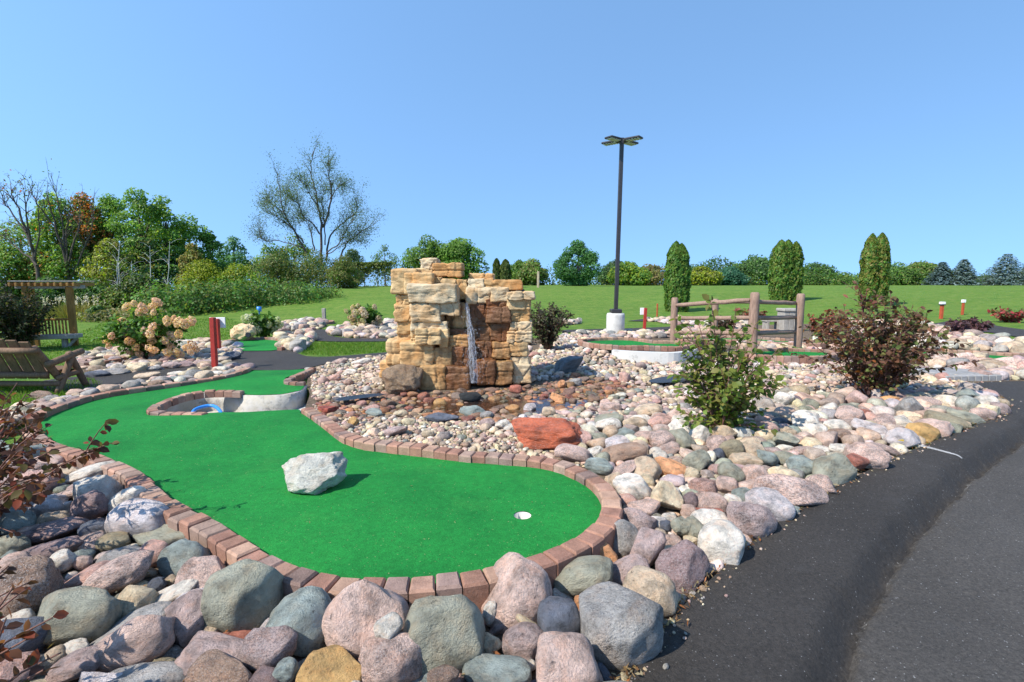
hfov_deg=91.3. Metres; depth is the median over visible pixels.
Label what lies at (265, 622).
river rock
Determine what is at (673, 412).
river rock
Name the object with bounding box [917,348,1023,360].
brick edging
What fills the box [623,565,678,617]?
river rock
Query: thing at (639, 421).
river rock
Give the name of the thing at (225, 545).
brick edging
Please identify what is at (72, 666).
river rock
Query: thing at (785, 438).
river rock
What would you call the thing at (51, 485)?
river rock
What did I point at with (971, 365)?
river rock
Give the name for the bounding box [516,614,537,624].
river rock
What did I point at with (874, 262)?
cedar tree
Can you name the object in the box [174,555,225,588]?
river rock
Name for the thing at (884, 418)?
river rock
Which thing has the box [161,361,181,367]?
river rock
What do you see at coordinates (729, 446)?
river rock
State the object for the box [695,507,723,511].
river rock
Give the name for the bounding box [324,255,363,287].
bush
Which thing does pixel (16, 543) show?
river rock
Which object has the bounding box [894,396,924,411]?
river rock
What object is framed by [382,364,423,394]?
boulder
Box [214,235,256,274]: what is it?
broadleaf tree
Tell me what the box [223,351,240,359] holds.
river rock
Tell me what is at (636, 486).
river rock
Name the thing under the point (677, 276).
cedar tree
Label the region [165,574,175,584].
river rock
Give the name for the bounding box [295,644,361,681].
river rock
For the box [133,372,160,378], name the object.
river rock
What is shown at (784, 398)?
river rock
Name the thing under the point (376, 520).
putting green
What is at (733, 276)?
broadleaf tree
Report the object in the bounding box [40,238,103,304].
broadleaf tree
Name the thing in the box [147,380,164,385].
river rock
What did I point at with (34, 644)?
river rock
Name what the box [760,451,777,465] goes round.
river rock
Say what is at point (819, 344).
brick edging
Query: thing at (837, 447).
river rock
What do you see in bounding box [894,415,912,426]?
river rock
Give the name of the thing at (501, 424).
river rock
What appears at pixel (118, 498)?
river rock
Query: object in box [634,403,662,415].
river rock
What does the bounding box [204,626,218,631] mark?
river rock
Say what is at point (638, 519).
river rock
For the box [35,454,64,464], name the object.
river rock
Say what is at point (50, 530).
river rock
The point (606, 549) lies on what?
river rock
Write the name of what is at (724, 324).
shrub
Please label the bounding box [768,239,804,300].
cedar tree
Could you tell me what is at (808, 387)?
gravel
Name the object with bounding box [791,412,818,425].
river rock
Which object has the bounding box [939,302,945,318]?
number post
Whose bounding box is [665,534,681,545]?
river rock
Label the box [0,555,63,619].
river rock
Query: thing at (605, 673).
river rock
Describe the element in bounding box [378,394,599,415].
water
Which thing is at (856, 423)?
river rock
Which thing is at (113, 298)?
bush
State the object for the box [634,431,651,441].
river rock
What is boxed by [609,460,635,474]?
river rock
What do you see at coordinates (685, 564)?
river rock
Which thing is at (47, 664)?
river rock
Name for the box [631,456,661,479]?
river rock
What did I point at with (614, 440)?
river rock
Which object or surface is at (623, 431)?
river rock
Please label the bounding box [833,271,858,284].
broadleaf tree
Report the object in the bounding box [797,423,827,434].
river rock
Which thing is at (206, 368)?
river rock
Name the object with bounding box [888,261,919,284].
broadleaf tree
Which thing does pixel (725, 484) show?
river rock
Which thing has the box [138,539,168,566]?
river rock
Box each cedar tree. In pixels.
[492,258,500,279]
[500,259,510,279]
[663,240,691,311]
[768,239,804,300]
[857,232,891,305]
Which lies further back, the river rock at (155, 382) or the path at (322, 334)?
the path at (322, 334)
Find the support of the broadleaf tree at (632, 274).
on the ground at (592, 305)
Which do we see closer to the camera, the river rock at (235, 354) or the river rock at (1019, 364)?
the river rock at (1019, 364)
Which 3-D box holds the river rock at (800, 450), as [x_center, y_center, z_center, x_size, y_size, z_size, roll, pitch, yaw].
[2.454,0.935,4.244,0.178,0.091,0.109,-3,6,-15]
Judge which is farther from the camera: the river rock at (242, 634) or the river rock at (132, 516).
the river rock at (132, 516)
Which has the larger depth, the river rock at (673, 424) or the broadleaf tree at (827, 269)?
the broadleaf tree at (827, 269)
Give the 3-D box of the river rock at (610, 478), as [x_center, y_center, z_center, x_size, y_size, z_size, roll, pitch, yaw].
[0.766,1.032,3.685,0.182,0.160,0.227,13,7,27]
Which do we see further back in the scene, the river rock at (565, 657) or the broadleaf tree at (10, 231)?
the broadleaf tree at (10, 231)
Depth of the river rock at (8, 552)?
2.71 m
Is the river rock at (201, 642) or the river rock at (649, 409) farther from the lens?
the river rock at (649, 409)
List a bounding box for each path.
[43,350,386,391]
[291,329,386,340]
[562,326,746,331]
[629,381,1023,681]
[934,320,1023,336]
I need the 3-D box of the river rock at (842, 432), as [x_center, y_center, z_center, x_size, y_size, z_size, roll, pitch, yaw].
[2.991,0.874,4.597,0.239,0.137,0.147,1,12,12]
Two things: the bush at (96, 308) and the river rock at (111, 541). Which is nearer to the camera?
the river rock at (111, 541)
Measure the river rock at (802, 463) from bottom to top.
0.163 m
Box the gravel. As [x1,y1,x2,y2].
[0,315,1023,681]
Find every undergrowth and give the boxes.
[67,307,188,322]
[118,271,342,315]
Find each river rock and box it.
[0,481,32,509]
[0,510,36,535]
[0,534,30,556]
[0,549,17,557]
[0,551,31,568]
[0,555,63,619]
[0,616,47,652]
[0,651,40,681]
[1,608,35,619]
[2,443,47,457]
[6,456,28,472]
[13,470,63,490]
[21,516,89,543]
[22,535,83,557]
[23,494,68,510]
[25,462,48,472]
[30,390,52,398]
[30,498,63,517]
[30,677,46,681]
[32,398,46,406]
[32,644,65,679]
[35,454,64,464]
[36,510,69,523]
[37,586,122,646]
[43,395,58,400]
[45,645,99,681]
[50,549,77,573]
[58,463,79,477]
[58,487,72,497]
[62,560,108,588]
[63,638,89,655]
[64,461,115,483]
[69,490,108,519]
[72,475,123,499]
[72,555,92,570]
[73,530,104,551]
[77,520,106,536]
[79,671,122,681]
[81,550,153,593]
[84,370,110,376]
[89,601,171,645]
[94,531,131,551]
[95,545,139,562]
[95,614,175,672]
[104,368,130,374]
[104,498,168,539]
[106,486,145,514]
[109,661,184,681]
[110,474,118,481]
[117,585,158,616]
[126,362,147,371]
[132,524,184,545]
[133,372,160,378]
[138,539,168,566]
[146,366,162,369]
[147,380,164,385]
[147,577,166,591]
[152,657,175,661]
[155,579,197,602]
[157,538,210,576]
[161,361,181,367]
[164,589,204,648]
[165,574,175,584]
[167,371,181,375]
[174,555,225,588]
[174,630,250,676]
[179,375,193,380]
[180,360,194,366]
[184,649,252,681]
[193,359,210,364]
[199,366,210,369]
[200,559,284,632]
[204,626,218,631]
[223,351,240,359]
[223,630,250,638]
[240,625,297,670]
[249,665,279,681]
[260,617,269,627]
[265,586,331,657]
[272,657,297,681]
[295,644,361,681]
[298,657,306,669]
[321,579,408,660]
[327,374,340,380]
[332,358,347,363]
[343,369,357,374]
[347,416,358,425]
[351,358,371,363]
[357,632,421,681]
[363,404,379,410]
[365,408,381,416]
[373,612,402,638]
[383,426,407,435]
[393,409,407,416]
[403,594,484,674]
[412,675,423,681]
[421,673,426,681]
[423,412,458,422]
[427,664,459,681]
[455,673,464,681]
[459,392,480,401]
[459,405,484,414]
[462,653,531,681]
[479,418,494,425]
[480,411,492,417]
[481,552,551,633]
[482,601,496,626]
[484,632,501,653]
[489,624,504,635]
[495,419,509,428]
[501,621,543,659]
[503,423,513,431]
[509,385,522,392]
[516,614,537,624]
[523,403,536,411]
[527,659,535,670]
[536,631,602,681]
[537,596,580,632]
[542,407,555,416]
[550,392,565,402]
[552,588,573,599]
[553,555,612,596]
[554,443,590,461]
[557,380,565,387]
[569,378,581,385]
[574,595,578,608]
[579,581,663,671]
[580,429,591,445]
[584,457,613,474]
[587,446,603,456]
[590,432,607,438]
[594,413,623,425]
[595,418,621,430]
[597,662,612,680]
[600,402,621,410]
[600,541,617,561]
[602,442,646,463]
[604,472,621,488]
[605,435,629,447]
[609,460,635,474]
[612,473,650,499]
[612,554,649,585]
[613,519,637,555]
[617,427,634,435]
[619,372,630,381]
[622,417,647,426]
[623,507,657,530]
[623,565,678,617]
[626,498,660,515]
[630,414,650,421]
[630,527,666,567]
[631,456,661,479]
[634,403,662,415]
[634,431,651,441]
[648,414,671,426]
[648,429,675,446]
[650,480,683,509]
[651,450,667,458]
[653,413,671,419]
[655,456,685,475]
[655,539,709,593]
[659,441,679,454]
[660,520,671,532]
[661,512,676,521]
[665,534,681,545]
[667,407,689,416]
[668,419,690,432]
[669,428,695,448]
[670,516,690,535]
[671,415,690,427]
[682,449,710,472]
[683,491,697,506]
[683,535,697,544]
[684,467,699,477]
[686,515,702,537]
[688,477,716,492]
[689,425,710,441]
[690,508,727,525]
[695,491,727,512]
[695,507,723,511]
[697,519,745,565]
[705,435,726,449]
[710,425,737,435]
[713,448,724,459]
[715,475,738,492]
[717,461,745,481]
[719,439,744,457]
[723,493,742,504]
[726,501,777,539]
[728,452,763,465]
[731,487,749,500]
[739,437,760,444]
[742,464,767,479]
[744,442,765,455]
[745,487,795,521]
[752,474,828,506]
[756,449,778,466]
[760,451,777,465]
[767,466,799,477]
[771,392,794,404]
[771,417,791,424]
[772,431,799,445]
[773,451,794,464]
[779,426,796,434]
[785,455,812,475]
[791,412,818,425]
[791,446,809,454]
[794,434,803,444]
[795,410,820,420]
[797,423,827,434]
[805,474,835,492]
[812,453,856,486]
[815,446,829,451]
[823,419,851,429]
[827,428,850,441]
[829,443,845,452]
[835,405,864,419]
[843,443,891,468]
[846,453,869,470]
[850,418,887,435]
[853,442,884,450]
[870,413,895,423]
[870,442,901,456]
[882,427,920,447]
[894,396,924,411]
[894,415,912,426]
[905,422,940,441]
[913,396,941,404]
[913,418,954,437]
[923,410,972,429]
[946,408,985,425]
[949,352,978,361]
[952,361,985,369]
[955,388,979,397]
[969,407,996,419]
[974,395,999,404]
[990,402,1011,413]
[996,357,1023,365]
[1016,361,1023,368]
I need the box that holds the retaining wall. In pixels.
[612,348,697,363]
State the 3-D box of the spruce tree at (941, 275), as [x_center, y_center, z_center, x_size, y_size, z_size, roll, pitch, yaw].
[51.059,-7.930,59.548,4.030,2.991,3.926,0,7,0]
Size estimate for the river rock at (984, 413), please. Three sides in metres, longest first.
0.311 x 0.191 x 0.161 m
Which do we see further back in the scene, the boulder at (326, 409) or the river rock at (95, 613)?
the boulder at (326, 409)
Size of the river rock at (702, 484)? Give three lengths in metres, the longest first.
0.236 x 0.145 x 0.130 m
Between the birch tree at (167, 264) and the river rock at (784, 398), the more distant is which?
the birch tree at (167, 264)
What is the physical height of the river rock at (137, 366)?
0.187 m
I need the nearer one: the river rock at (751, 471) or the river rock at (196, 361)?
the river rock at (751, 471)
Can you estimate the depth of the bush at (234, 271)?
32.17 m
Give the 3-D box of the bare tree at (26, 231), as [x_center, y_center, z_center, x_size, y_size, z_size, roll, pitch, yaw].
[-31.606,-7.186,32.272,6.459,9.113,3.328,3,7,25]
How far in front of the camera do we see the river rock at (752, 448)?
4.15 m
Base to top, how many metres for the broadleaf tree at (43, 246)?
8.208 m
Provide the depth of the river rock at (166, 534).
2.88 m
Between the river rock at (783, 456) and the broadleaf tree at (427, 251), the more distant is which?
the broadleaf tree at (427, 251)
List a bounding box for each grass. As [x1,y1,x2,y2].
[0,317,386,408]
[39,294,115,318]
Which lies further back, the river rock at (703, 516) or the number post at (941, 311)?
the number post at (941, 311)
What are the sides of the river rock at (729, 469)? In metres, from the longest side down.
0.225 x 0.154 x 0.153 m
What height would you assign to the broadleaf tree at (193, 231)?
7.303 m
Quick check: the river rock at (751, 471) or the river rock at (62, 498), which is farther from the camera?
the river rock at (751, 471)
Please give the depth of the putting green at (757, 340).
11.93 m
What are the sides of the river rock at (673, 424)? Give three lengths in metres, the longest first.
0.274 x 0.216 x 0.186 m
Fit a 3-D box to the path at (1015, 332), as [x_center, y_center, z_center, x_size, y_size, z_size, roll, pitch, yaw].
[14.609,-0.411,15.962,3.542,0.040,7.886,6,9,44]
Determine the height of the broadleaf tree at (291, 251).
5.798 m
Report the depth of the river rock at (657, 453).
4.10 m
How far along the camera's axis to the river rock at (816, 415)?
5.14 m
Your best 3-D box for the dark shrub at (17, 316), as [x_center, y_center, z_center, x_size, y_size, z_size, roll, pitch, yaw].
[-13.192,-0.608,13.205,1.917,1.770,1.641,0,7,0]
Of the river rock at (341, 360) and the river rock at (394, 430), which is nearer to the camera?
the river rock at (394, 430)
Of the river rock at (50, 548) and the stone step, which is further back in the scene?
the stone step
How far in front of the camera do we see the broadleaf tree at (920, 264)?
64.30 m
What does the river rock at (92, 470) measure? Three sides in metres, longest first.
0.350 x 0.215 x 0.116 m
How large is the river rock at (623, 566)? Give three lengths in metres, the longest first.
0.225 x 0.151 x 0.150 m
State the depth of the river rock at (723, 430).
4.65 m
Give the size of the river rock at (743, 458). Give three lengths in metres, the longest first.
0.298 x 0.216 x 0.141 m
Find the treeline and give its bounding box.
[370,264,1022,285]
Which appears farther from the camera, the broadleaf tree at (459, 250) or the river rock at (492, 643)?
the broadleaf tree at (459, 250)
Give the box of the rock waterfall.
[379,258,535,389]
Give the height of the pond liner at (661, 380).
0.004 m
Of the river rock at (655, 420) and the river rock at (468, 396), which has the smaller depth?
the river rock at (655, 420)
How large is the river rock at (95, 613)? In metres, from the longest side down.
0.348 x 0.248 x 0.246 m
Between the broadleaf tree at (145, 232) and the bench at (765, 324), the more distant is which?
the broadleaf tree at (145, 232)
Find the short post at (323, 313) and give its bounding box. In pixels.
[322,308,325,318]
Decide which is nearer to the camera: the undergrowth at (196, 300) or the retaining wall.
the retaining wall
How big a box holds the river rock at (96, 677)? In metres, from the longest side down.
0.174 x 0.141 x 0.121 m
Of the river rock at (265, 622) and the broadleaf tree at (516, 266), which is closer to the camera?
the river rock at (265, 622)
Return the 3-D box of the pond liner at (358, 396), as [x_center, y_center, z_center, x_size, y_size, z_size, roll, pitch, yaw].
[-1.879,0.688,6.211,0.620,0.011,0.202,-5,9,-39]
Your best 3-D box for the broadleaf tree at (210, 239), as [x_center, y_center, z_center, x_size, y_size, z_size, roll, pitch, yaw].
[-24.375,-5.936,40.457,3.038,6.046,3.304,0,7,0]
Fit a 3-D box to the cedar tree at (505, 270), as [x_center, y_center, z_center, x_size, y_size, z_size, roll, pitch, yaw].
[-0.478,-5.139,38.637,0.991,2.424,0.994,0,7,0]
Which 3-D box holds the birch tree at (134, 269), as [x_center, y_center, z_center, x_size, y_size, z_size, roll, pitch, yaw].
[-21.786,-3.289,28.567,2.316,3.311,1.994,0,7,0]
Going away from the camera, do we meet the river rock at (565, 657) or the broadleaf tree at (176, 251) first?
the river rock at (565, 657)
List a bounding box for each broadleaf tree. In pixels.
[0,217,56,271]
[0,242,48,301]
[3,249,65,294]
[17,191,85,302]
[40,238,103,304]
[42,209,133,286]
[59,192,115,259]
[75,238,143,293]
[85,193,135,270]
[103,187,173,269]
[116,210,186,280]
[117,236,166,297]
[136,194,191,290]
[146,245,191,297]
[169,212,219,280]
[175,243,209,288]
[197,230,231,281]
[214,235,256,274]
[244,243,292,288]
[264,233,323,288]
[341,248,372,284]
[370,244,399,285]
[398,234,448,267]
[435,237,489,278]
[510,259,526,279]
[512,258,549,285]
[553,239,601,285]
[596,259,624,284]
[606,261,652,285]
[642,264,665,285]
[690,266,723,285]
[691,255,734,271]
[716,266,750,285]
[730,254,770,284]
[803,262,837,284]
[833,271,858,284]
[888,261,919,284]
[904,260,940,284]
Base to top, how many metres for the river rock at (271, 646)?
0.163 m
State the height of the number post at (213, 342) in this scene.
0.984 m
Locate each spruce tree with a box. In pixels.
[921,262,956,284]
[944,259,985,285]
[978,254,1023,285]
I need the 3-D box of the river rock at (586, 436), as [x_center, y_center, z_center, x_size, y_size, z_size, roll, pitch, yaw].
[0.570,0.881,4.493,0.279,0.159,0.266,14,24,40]
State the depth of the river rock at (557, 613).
2.11 m
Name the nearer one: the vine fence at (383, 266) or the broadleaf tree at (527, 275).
the vine fence at (383, 266)
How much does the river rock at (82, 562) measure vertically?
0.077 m
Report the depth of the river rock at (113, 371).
7.90 m
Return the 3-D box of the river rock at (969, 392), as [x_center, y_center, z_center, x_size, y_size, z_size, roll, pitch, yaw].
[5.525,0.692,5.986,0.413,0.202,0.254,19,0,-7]
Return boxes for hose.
[191,404,221,411]
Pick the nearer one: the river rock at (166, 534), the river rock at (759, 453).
the river rock at (166, 534)
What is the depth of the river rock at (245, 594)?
2.18 m
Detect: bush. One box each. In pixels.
[20,275,76,316]
[56,276,108,312]
[82,287,132,309]
[85,305,114,320]
[109,272,163,306]
[172,259,232,301]
[207,262,262,296]
[246,249,313,289]
[281,249,347,288]
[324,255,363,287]
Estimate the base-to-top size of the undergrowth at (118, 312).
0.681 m
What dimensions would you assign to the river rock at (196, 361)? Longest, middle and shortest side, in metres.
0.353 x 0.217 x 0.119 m
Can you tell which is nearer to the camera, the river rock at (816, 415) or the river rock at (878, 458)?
the river rock at (878, 458)
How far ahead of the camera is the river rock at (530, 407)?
5.87 m
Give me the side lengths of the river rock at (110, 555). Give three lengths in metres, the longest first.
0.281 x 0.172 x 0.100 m
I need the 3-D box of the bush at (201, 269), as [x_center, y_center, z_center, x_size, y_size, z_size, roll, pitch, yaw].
[-18.874,-3.664,30.755,3.537,2.844,3.074,-4,8,-34]
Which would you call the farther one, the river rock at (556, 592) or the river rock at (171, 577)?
the river rock at (171, 577)
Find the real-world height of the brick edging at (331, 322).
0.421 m
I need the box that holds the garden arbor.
[7,281,94,347]
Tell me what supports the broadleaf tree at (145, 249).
on the ground at (592, 305)
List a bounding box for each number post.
[209,317,217,366]
[209,317,225,347]
[640,308,646,328]
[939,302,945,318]
[961,300,965,314]
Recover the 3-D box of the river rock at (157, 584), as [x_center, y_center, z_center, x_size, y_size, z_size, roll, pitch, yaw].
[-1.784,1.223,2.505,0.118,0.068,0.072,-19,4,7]
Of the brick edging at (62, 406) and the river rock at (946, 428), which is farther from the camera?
the brick edging at (62, 406)
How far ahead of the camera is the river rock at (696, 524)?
2.94 m
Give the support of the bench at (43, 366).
on the path at (277, 360)
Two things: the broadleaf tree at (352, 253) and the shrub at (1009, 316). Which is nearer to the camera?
the shrub at (1009, 316)
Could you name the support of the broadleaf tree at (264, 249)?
on the ground at (592, 305)
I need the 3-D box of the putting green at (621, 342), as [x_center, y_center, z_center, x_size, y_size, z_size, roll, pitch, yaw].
[2.399,0.077,9.957,1.957,0.001,1.353,5,8,38]
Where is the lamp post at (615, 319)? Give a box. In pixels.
[601,135,642,332]
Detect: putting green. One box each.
[41,369,600,583]
[226,340,277,350]
[589,340,680,346]
[710,338,814,342]
[756,351,824,356]
[924,352,1011,358]
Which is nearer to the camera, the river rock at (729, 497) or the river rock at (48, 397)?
the river rock at (729, 497)
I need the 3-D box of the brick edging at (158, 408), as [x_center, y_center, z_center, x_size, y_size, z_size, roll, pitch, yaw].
[-3.712,0.737,5.816,0.756,0.089,1.299,-1,7,-10]
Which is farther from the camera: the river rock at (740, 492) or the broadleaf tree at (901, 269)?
the broadleaf tree at (901, 269)
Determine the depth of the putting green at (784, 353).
9.67 m
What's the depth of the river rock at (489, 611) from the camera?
2.19 m
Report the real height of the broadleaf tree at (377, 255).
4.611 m
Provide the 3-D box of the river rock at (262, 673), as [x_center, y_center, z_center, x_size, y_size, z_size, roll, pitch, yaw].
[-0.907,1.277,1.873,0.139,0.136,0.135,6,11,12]
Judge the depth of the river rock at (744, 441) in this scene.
4.31 m
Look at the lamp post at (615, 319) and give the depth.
13.85 m
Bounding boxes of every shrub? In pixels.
[0,286,57,345]
[0,383,119,537]
[0,558,68,681]
[91,297,199,358]
[241,310,283,336]
[344,302,382,325]
[530,301,574,348]
[667,294,795,435]
[708,315,739,328]
[734,308,767,320]
[791,281,976,397]
[806,309,856,344]
[945,316,994,331]
[987,306,1023,322]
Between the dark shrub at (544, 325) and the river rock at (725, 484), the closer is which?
the river rock at (725, 484)
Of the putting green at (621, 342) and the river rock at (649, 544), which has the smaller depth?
the river rock at (649, 544)
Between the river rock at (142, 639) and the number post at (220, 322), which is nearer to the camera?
the river rock at (142, 639)
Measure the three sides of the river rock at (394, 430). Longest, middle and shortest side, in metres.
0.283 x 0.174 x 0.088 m
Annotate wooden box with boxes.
[776,308,795,329]
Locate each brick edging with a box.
[22,407,622,613]
[27,367,250,426]
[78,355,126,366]
[146,389,244,415]
[221,337,284,350]
[284,367,315,385]
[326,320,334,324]
[577,337,692,351]
[677,336,827,347]
[733,348,837,363]
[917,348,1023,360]
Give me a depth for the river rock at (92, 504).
3.15 m
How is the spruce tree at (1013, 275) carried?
on the ground at (592, 305)
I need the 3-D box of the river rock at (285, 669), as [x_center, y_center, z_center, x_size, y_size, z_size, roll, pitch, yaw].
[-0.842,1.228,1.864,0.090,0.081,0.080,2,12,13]
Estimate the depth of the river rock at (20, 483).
3.33 m
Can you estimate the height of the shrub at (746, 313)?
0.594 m
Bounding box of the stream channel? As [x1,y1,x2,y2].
[165,385,307,412]
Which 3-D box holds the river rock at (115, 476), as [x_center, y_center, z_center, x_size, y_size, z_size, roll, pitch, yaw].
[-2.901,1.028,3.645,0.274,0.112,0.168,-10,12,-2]
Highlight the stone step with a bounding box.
[915,368,1008,380]
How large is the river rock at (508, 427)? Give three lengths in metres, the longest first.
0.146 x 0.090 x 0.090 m
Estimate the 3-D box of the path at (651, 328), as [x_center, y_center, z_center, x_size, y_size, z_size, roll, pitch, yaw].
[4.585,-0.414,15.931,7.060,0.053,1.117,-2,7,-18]
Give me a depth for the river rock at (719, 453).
4.10 m
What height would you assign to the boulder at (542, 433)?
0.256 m
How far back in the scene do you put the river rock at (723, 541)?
2.69 m
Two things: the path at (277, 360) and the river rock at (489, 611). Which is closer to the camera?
the river rock at (489, 611)
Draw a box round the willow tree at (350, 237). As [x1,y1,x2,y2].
[241,131,384,277]
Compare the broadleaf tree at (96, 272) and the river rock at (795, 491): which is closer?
the river rock at (795, 491)
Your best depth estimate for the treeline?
62.62 m
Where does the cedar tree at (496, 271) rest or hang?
on the ground at (592, 305)
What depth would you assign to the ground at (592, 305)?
27.36 m
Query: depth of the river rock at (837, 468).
3.66 m
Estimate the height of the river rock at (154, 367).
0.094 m
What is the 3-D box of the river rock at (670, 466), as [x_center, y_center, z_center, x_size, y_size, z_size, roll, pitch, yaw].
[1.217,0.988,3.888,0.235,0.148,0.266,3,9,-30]
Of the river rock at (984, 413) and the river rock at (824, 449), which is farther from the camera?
the river rock at (984, 413)
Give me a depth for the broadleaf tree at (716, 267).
68.68 m
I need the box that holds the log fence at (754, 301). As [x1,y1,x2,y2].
[670,292,804,355]
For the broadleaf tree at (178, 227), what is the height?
8.354 m
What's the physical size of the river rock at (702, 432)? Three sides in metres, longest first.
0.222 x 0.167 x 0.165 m
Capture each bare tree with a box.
[0,169,64,279]
[15,158,102,282]
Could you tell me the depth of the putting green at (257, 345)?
11.38 m
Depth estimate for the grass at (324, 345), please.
11.20 m
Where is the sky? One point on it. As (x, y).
(825, 126)
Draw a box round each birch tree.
[101,229,140,285]
[103,245,135,290]
[119,255,153,279]
[128,235,167,288]
[147,234,192,292]
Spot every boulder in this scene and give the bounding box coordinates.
[230,323,256,340]
[282,451,347,494]
[318,406,337,412]
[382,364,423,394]
[511,417,581,449]
[554,356,582,373]
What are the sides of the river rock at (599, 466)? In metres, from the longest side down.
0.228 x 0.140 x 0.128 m
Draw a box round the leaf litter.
[47,381,1011,681]
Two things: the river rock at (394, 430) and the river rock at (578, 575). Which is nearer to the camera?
the river rock at (578, 575)
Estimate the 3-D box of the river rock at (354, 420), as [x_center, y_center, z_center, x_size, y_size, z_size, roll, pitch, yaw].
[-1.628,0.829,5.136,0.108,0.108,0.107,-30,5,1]
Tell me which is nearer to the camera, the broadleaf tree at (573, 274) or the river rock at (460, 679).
the river rock at (460, 679)
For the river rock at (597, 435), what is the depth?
4.54 m
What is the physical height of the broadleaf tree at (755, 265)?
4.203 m
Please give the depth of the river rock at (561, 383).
6.94 m
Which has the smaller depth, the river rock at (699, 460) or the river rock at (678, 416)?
the river rock at (699, 460)
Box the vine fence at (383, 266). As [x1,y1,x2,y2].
[330,261,395,286]
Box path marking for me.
[921,445,961,457]
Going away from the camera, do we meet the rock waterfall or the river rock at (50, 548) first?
the river rock at (50, 548)
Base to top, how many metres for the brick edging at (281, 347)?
0.291 m
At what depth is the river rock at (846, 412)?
5.16 m
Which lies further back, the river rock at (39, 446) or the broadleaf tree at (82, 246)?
the broadleaf tree at (82, 246)
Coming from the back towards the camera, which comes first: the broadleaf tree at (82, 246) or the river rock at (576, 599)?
the broadleaf tree at (82, 246)
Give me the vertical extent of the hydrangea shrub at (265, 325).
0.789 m
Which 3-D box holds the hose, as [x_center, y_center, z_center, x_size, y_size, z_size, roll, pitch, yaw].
[-3.545,0.829,5.800,0.318,0.087,0.537,-5,8,-37]
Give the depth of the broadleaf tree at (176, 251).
35.98 m
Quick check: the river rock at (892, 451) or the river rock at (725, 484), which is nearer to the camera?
the river rock at (725, 484)
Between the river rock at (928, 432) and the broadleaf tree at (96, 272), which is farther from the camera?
the broadleaf tree at (96, 272)
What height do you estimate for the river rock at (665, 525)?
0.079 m
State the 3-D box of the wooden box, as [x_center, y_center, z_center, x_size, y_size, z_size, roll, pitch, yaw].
[8.171,-0.610,14.830,0.520,0.715,0.460,0,7,0]
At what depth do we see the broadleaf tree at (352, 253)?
49.08 m
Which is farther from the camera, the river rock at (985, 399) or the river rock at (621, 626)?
the river rock at (985, 399)
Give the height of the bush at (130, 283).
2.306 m
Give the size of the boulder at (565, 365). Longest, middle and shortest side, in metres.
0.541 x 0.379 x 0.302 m
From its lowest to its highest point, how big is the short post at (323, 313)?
0.620 m
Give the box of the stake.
[537,271,538,287]
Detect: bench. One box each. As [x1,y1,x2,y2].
[0,339,89,393]
[762,320,776,328]
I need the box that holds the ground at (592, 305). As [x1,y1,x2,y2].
[0,284,1023,449]
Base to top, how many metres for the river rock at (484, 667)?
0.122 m
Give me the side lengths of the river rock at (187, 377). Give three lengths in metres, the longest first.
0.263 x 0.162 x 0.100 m
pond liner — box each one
[335,393,385,400]
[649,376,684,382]
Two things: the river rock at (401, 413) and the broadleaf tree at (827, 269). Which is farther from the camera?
the broadleaf tree at (827, 269)
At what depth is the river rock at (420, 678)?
1.91 m
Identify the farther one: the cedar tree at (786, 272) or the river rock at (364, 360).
the cedar tree at (786, 272)
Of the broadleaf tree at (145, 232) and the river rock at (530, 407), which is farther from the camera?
the broadleaf tree at (145, 232)
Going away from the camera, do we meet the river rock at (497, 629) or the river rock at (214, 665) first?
the river rock at (214, 665)
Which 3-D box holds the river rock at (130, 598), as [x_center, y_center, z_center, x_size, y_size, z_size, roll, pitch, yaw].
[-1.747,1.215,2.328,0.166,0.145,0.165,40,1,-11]
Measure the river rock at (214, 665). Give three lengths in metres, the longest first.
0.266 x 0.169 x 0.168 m
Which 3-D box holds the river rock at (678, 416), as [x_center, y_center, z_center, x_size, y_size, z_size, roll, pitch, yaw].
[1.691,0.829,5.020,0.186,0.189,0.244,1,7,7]
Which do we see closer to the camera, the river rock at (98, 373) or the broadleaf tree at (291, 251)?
the river rock at (98, 373)
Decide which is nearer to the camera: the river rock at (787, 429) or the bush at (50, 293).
the river rock at (787, 429)
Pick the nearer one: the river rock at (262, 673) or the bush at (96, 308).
the river rock at (262, 673)
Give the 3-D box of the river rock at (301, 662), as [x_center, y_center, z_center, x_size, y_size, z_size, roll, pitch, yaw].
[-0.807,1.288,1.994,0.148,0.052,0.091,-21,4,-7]
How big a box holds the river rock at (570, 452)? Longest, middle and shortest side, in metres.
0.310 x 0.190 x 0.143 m
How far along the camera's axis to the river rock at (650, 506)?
3.25 m
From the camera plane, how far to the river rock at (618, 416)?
5.08 m
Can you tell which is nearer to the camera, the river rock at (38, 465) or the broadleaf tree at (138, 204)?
the river rock at (38, 465)
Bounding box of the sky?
[0,0,1023,288]
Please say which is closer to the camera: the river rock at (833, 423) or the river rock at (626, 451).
the river rock at (626, 451)
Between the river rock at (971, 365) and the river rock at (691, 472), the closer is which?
the river rock at (691, 472)
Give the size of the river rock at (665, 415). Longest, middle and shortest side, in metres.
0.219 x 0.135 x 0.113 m
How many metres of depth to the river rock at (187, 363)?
8.64 m

